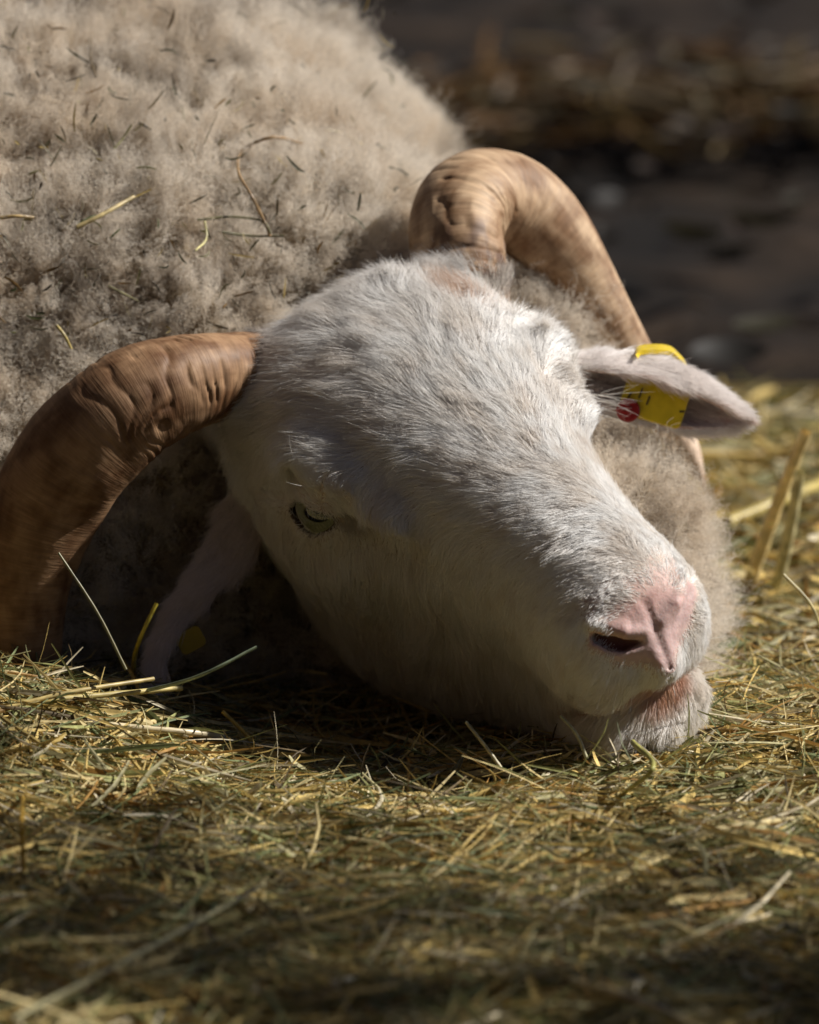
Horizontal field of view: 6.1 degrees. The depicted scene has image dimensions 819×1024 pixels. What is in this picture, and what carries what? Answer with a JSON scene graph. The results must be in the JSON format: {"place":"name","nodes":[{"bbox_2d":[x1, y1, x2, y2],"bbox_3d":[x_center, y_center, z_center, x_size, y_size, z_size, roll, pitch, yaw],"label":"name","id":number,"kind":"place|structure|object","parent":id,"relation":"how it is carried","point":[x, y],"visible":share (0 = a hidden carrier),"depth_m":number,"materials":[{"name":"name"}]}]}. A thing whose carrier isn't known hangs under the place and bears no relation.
{"place":"outdoors","nodes":[
{"label":"outdoors","id":0,"kind":"place"},
{"bbox_2d":[13,0,818,1006],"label":"ground","id":1,"kind":"structure","parent":0,"point":[659,270],"depth_m":5.42,"materials":[{"name":"soil"}]},
{"bbox_2d":[0,0,769,770],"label":"ram","id":2,"kind":"object","parent":1,"relation":"on","point":[424,470],"visible":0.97,"depth_m":3.54,"materials":[{"name":"fur"}]},
{"bbox_2d":[0,215,33,219],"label":"hay wisp","id":3,"kind":"object","parent":2,"relation":"attached to","point":[14,216],"visible":1,"depth_m":3.54,"materials":[{"name":"plant"}]},
{"bbox_2d":[55,324,71,349],"bbox_3d":[-0.159,-0.081,3.532,0.008,0.012,0.003,0,11,0],"label":"hay wisp","id":4,"kind":"object","parent":2,"relation":"attached to","point":[57,326],"visible":1,"depth_m":3.53,"materials":[{"name":"plant"}]},
{"bbox_2d":[89,36,96,77],"bbox_3d":[-0.149,-0.215,3.626,0.005,0.014,0.042,0,11,0],"label":"hay wisp","id":5,"kind":"object","parent":2,"relation":"attached to","point":[90,53],"visible":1,"depth_m":3.62,"materials":[{"name":"plant"}]},
{"bbox_2d":[76,195,134,228],"bbox_3d":[-0.140,-0.138,3.543,0.032,0.013,0.005,-7,13,-33],"label":"hay wisp","id":6,"kind":"object","parent":2,"relation":"attached to","point":[102,214],"visible":1,"depth_m":3.54,"materials":[{"name":"plant"}]},
{"bbox_2d":[113,124,131,148],"bbox_3d":[-0.134,-0.175,3.578,0.009,0.011,0.007,0,11,0],"label":"hay wisp","id":7,"kind":"object","parent":2,"relation":"attached to","point":[123,137],"visible":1,"depth_m":3.58,"materials":[{"name":"plant"}]},
{"bbox_2d":[138,122,151,130],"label":"hay wisp","id":8,"kind":"object","parent":2,"relation":"attached to","point":[143,125],"visible":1,"depth_m":3.59,"materials":[{"name":"plant"}]},
{"bbox_2d":[194,221,207,251],"bbox_3d":[-0.096,-0.128,3.552,0.006,0.011,0.022,0,11,0],"label":"hay wisp","id":9,"kind":"object","parent":2,"relation":"hanging from","point":[205,240],"visible":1,"depth_m":3.56,"materials":[{"name":"plant"}]},
{"bbox_2d":[0,0,423,336],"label":"chaff","id":10,"kind":"object","parent":2,"relation":"on","point":[45,146],"visible":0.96,"depth_m":3.57,"materials":[{"name":"beige plant"}]},
{"bbox_2d":[197,216,270,232],"bbox_3d":[-0.081,-0.133,3.566,0.034,0.008,0.010,0,11,0],"label":"hay wisp","id":11,"kind":"object","parent":2,"relation":"attached to","point":[219,217],"visible":1,"depth_m":3.57,"materials":[{"name":"plant"}]},
{"bbox_2d":[222,231,283,236],"bbox_3d":[-0.073,-0.129,3.564,0.029,0.004,0.006,0,11,0],"label":"hay wisp","id":12,"kind":"object","parent":2,"relation":"attached to","point":[237,234],"visible":1,"depth_m":3.56,"materials":[{"name":"plant"}]},
{"bbox_2d":[236,136,302,236],"bbox_3d":[-0.069,-0.154,3.591,0.025,0.042,0.059,3,11,14],"label":"hay wisp","id":13,"kind":"object","parent":2,"relation":"hanging from","point":[244,183],"visible":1,"depth_m":3.58,"materials":[{"name":"plant"}]},
{"bbox_2d":[388,166,408,175],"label":"hay wisp","id":14,"kind":"object","parent":2,"relation":"attached to","point":[401,170],"visible":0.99,"depth_m":3.64,"materials":[{"name":"plant"}]},
{"bbox_2d":[0,365,818,1023],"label":"hay","id":15,"kind":"object","parent":1,"relation":"on","point":[404,867],"visible":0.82,"depth_m":3.23},
{"bbox_2d":[19,796,25,877],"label":"straw","id":16,"kind":"object","parent":15,"relation":"on","point":[22,840],"visible":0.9,"depth_m":3.16,"materials":[{"name":"beige plant"}]},
{"bbox_2d":[0,788,82,823],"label":"straw","id":17,"kind":"object","parent":15,"relation":"on","point":[66,813],"visible":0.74,"depth_m":3.30,"materials":[{"name":"beige plant"}]},
{"bbox_2d":[0,677,154,707],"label":"straw","id":18,"kind":"object","parent":15,"relation":"on","point":[87,689],"visible":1,"depth_m":3.41,"materials":[{"name":"beige plant"}]},
{"bbox_2d":[57,552,126,669],"bbox_3d":[-0.141,0.044,3.410,0.031,0.052,0.011,0,11,0],"label":"grass stem","id":19,"kind":"object","parent":15,"relation":"on","point":[97,613],"visible":1,"depth_m":3.41,"materials":[{"name":"plant"}]},
{"bbox_2d":[17,685,182,702],"bbox_3d":[-0.137,0.082,3.422,0.082,0.004,0.004,-6,13,-28],"label":"straw","id":20,"kind":"object","parent":15,"relation":"on","point":[127,692],"visible":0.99,"depth_m":3.42,"materials":[{"name":"beige plant"}]},
{"bbox_2d":[10,883,265,1021],"bbox_3d":[-0.102,0.172,3.038,0.010,0.007,0.227,5,12,24],"label":"straw","id":21,"kind":"object","parent":15,"relation":"on","point":[37,1006],"visible":1,"depth_m":3.01,"materials":[{"name":"beige plant"}]},
{"bbox_2d":[131,603,157,678],"bbox_3d":[-0.125,0.061,3.498,0.010,0.054,0.074,-2,11,-11],"label":"grass stem","id":22,"kind":"object","parent":15,"relation":"on","point":[140,638],"visible":0.91,"depth_m":3.46,"materials":[{"name":"plant"}]},
{"bbox_2d":[103,722,248,745],"bbox_3d":[-0.093,0.102,3.438,0.025,0.032,0.105,9,14,39],"label":"straw","id":23,"kind":"object","parent":15,"relation":"on","point":[190,732],"visible":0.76,"depth_m":3.41,"materials":[{"name":"beige plant"}]},
{"bbox_2d":[147,646,256,691],"bbox_3d":[-0.099,0.072,3.420,0.063,0.028,0.014,5,12,24],"label":"grass stem","id":24,"kind":"object","parent":15,"relation":"on","point":[159,687],"visible":1,"depth_m":3.41,"materials":[{"name":"plant"}]},
{"bbox_2d":[221,710,257,746],"bbox_3d":[-0.074,0.100,3.440,0.020,0.022,0.006,0,11,0],"label":"grass stem","id":25,"kind":"object","parent":15,"relation":"on","point":[235,723],"visible":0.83,"depth_m":3.44,"materials":[{"name":"plant"}]},
{"bbox_2d":[465,721,501,767],"bbox_3d":[0.033,0.102,3.370,0.016,0.021,0.005,0,11,0],"label":"straw","id":26,"kind":"object","parent":15,"relation":"on","point":[487,749],"visible":0.98,"depth_m":3.37,"materials":[{"name":"beige plant"}]},
{"bbox_2d":[559,715,587,758],"bbox_3d":[0.072,0.099,3.380,0.013,0.019,0.005,0,11,0],"label":"straw","id":27,"kind":"object","parent":15,"relation":"on","point":[574,731],"visible":1,"depth_m":3.38,"materials":[{"name":"plant"}]},
{"bbox_2d":[566,976,695,1023],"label":"straw","id":28,"kind":"object","parent":15,"relation":"on","point":[622,996],"visible":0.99,"depth_m":2.97,"materials":[{"name":"beige plant"}]},
{"bbox_2d":[620,739,655,797],"bbox_3d":[0.097,0.111,3.348,0.014,0.023,0.096,-1,11,-4],"label":"straw","id":29,"kind":"object","parent":15,"relation":"on","point":[643,752],"visible":1,"depth_m":3.32,"materials":[{"name":"yellow plant"}]},
{"bbox_2d":[702,725,764,733],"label":"straw","id":30,"kind":"object","parent":15,"relation":"on","point":[724,729],"visible":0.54,"depth_m":3.44,"materials":[{"name":"beige plant"}]},
{"bbox_2d":[723,480,818,525],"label":"straw","id":31,"kind":"object","parent":15,"relation":"on","point":[812,487],"visible":0.62,"depth_m":3.93,"materials":[{"name":"yellow plant"}]},
{"bbox_2d":[741,429,810,593],"bbox_3d":[0.179,0.000,3.757,0.042,0.087,0.007,10,15,42],"label":"straw","id":32,"kind":"object","parent":15,"relation":"on","point":[765,536],"visible":0.98,"depth_m":3.75,"materials":[{"name":"yellow plant"}]},
{"bbox_2d":[769,470,804,595],"bbox_3d":[0.185,0.011,3.757,0.007,0.068,0.036,-4,12,-21],"label":"straw","id":33,"kind":"object","parent":15,"relation":"on","point":[785,548],"visible":0.99,"depth_m":3.75,"materials":[{"name":"yellow plant"}]},
{"bbox_2d":[782,574,818,627],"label":"grass stem","id":34,"kind":"object","parent":15,"relation":"on","point":[805,597],"visible":1,"depth_m":3.54,"materials":[{"name":"plant"}]},
{"bbox_2d":[311,0,818,364],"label":"leaf litter","id":35,"kind":"object","parent":1,"relation":"on","point":[727,351],"visible":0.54,"depth_m":5.06,"materials":[{"name":"brown plant"}]},
{"bbox_2d":[386,22,818,158],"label":"old straw","id":36,"kind":"object","parent":1,"relation":"on","point":[751,87],"visible":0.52,"depth_m":5.50,"materials":[{"name":"brown plant"}]}
]}

